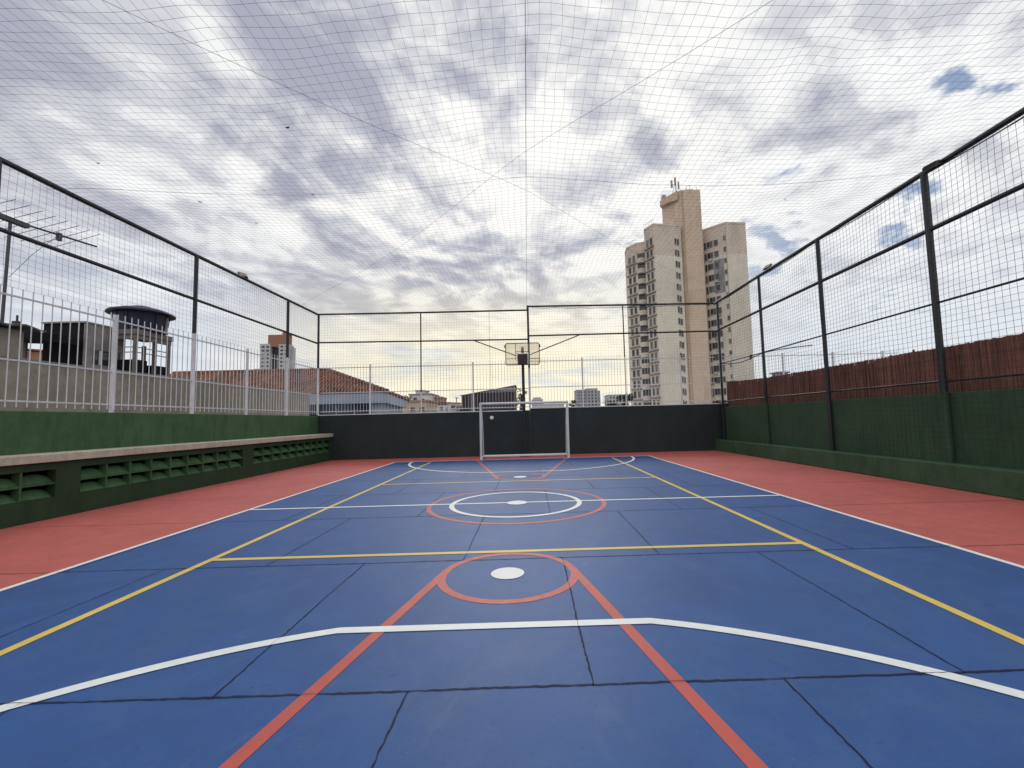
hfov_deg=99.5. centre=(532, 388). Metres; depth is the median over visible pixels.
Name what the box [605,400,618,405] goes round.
round tree
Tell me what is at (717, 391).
window
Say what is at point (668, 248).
apartment tower
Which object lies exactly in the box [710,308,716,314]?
window
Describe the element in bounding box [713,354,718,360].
window
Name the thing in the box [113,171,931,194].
overhead cable
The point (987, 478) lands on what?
boundary wall
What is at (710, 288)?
window
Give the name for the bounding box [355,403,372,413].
window
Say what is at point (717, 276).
window
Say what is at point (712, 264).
window
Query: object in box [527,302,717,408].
net frame
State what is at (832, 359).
picket fence
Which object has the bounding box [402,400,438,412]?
peach house
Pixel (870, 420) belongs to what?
side net
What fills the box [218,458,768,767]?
red court lines
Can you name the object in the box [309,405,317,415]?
window
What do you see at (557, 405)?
white shed
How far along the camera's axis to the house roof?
40.49 m
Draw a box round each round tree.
[517,389,526,409]
[568,400,577,406]
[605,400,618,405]
[616,393,635,405]
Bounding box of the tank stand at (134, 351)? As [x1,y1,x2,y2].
[110,329,173,375]
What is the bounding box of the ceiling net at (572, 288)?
[0,0,1023,316]
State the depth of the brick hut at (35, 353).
29.83 m
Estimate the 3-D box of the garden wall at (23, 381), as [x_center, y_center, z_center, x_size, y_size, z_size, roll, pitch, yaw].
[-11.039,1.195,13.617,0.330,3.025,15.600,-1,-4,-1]
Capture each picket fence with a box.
[0,284,316,414]
[320,360,528,413]
[530,354,716,405]
[720,350,893,400]
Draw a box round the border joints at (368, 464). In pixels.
[12,455,1016,573]
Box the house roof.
[770,371,789,375]
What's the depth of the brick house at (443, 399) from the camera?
91.23 m
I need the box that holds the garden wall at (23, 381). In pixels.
[0,356,310,415]
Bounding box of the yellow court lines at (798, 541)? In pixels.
[0,458,1023,655]
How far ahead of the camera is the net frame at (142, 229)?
10.64 m
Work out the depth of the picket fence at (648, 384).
17.35 m
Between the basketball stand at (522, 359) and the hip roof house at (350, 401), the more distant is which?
the hip roof house at (350, 401)
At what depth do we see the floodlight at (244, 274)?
12.79 m
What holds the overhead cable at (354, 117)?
attached to the net frame at (927, 232)
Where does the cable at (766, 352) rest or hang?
attached to the net frame at (927, 232)
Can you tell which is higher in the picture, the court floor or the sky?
the sky
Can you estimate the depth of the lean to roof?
15.00 m
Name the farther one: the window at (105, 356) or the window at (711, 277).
the window at (711, 277)
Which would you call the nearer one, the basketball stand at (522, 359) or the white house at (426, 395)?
the basketball stand at (522, 359)
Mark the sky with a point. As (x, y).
(958, 25)
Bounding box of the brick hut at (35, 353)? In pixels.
[27,349,41,360]
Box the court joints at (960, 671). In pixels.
[0,457,1023,767]
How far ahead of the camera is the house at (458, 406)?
57.78 m
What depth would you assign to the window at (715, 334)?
104.60 m
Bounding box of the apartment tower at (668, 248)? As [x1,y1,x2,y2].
[625,177,754,404]
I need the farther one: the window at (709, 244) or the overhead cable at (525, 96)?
the window at (709, 244)
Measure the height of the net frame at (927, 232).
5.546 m
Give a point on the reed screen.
(838, 384)
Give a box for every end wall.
[318,410,530,459]
[530,403,727,453]
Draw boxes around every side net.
[0,165,317,362]
[319,310,527,383]
[528,303,717,376]
[712,112,1023,468]
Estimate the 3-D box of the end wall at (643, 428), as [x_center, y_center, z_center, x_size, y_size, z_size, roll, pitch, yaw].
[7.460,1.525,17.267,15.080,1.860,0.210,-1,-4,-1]
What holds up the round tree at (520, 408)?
on the ground
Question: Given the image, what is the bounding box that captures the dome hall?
[532,397,542,407]
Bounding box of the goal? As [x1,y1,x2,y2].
[479,401,569,459]
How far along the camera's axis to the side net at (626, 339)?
17.38 m
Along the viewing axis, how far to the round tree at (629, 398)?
70.87 m
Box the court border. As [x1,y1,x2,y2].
[0,450,1023,588]
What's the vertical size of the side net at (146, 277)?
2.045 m
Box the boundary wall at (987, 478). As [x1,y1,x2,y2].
[716,388,1023,499]
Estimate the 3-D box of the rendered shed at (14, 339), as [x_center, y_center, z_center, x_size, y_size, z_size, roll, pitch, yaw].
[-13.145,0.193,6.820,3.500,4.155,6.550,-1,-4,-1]
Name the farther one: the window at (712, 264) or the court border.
the window at (712, 264)
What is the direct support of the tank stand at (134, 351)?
on the ground
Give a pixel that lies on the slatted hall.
(502, 394)
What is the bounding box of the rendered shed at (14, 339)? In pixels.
[0,321,46,357]
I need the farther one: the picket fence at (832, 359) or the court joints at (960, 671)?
the picket fence at (832, 359)
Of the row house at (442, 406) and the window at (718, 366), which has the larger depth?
the window at (718, 366)
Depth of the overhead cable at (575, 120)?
6.04 m
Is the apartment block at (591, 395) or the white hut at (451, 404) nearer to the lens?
the white hut at (451, 404)
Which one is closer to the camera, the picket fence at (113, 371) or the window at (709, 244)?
the picket fence at (113, 371)
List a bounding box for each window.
[92,350,119,365]
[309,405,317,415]
[319,404,336,414]
[337,404,354,413]
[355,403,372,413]
[707,241,712,247]
[708,263,713,270]
[708,274,714,281]
[709,285,714,292]
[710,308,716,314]
[711,319,716,326]
[711,332,717,337]
[712,342,718,348]
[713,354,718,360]
[713,365,719,371]
[714,377,719,383]
[715,273,719,279]
[715,388,720,394]
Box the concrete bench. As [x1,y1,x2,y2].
[0,433,332,528]
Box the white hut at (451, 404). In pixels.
[446,402,460,411]
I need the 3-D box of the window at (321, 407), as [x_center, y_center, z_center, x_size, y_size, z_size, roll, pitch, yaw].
[-11.410,1.661,24.222,0.980,1.510,0.069,-1,-4,-1]
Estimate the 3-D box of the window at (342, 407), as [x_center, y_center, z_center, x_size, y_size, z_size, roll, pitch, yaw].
[-10.410,1.637,24.236,0.980,1.510,0.069,-1,-4,-1]
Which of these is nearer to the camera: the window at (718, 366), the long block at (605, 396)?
the window at (718, 366)
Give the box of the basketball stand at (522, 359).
[473,334,580,456]
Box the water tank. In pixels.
[104,305,174,334]
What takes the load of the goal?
on the court border
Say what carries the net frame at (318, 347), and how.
on the end wall at (404, 435)
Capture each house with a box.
[42,321,125,368]
[170,368,410,415]
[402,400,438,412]
[408,390,439,400]
[435,396,446,401]
[437,402,448,411]
[455,405,461,411]
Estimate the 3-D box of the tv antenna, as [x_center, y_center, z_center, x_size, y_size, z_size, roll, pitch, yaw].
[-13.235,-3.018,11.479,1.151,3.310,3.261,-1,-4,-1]
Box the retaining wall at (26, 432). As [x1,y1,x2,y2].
[0,411,317,455]
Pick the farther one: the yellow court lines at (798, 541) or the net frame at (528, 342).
the net frame at (528, 342)
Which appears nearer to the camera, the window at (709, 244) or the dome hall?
the window at (709, 244)
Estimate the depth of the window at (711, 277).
105.57 m
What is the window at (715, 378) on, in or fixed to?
in the apartment tower at (668, 248)
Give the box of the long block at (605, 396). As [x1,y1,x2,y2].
[604,394,624,405]
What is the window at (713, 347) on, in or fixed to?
in the apartment tower at (668, 248)
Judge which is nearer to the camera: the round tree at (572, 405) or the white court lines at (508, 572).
the white court lines at (508, 572)
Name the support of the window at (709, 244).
in the apartment tower at (668, 248)
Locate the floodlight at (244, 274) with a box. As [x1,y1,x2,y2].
[237,271,247,278]
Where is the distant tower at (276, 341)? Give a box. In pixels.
[253,332,295,369]
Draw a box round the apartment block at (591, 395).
[574,388,600,406]
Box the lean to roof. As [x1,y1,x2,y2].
[12,315,79,358]
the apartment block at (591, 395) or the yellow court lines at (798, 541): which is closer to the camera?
the yellow court lines at (798, 541)
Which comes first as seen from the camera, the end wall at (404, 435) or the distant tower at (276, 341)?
the end wall at (404, 435)
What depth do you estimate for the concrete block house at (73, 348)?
16.00 m
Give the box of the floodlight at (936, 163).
[922,159,943,170]
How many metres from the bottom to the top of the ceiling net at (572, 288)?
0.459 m
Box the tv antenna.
[0,199,99,321]
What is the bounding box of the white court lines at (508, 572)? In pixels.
[0,456,1023,711]
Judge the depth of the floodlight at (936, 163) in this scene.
7.88 m
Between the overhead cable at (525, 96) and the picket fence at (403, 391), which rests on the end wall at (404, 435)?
the picket fence at (403, 391)
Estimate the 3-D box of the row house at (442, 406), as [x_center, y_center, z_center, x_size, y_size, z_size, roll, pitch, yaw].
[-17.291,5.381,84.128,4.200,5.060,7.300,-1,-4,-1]
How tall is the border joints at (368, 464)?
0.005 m
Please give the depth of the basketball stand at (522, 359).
16.53 m
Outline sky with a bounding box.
[0,0,1023,409]
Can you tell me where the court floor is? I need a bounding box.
[0,456,1023,767]
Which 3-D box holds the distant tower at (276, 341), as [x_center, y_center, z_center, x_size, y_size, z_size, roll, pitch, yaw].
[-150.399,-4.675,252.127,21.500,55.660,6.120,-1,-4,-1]
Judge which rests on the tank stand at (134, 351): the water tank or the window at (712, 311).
the water tank
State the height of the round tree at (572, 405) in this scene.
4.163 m
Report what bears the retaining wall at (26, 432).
on the court border
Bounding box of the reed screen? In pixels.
[726,333,1023,406]
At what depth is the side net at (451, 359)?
17.26 m
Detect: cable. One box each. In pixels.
[103,0,731,293]
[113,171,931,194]
[299,1,770,306]
[525,1,526,309]
[721,345,812,363]
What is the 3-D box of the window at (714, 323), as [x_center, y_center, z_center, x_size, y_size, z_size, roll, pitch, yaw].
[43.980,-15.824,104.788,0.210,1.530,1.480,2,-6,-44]
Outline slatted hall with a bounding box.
[460,385,516,410]
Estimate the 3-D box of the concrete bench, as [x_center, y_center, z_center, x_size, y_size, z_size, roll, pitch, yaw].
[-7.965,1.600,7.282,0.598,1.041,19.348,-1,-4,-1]
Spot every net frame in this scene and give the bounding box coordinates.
[0,156,318,414]
[316,309,526,414]
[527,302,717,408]
[713,107,1023,462]
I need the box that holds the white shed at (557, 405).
[533,403,564,407]

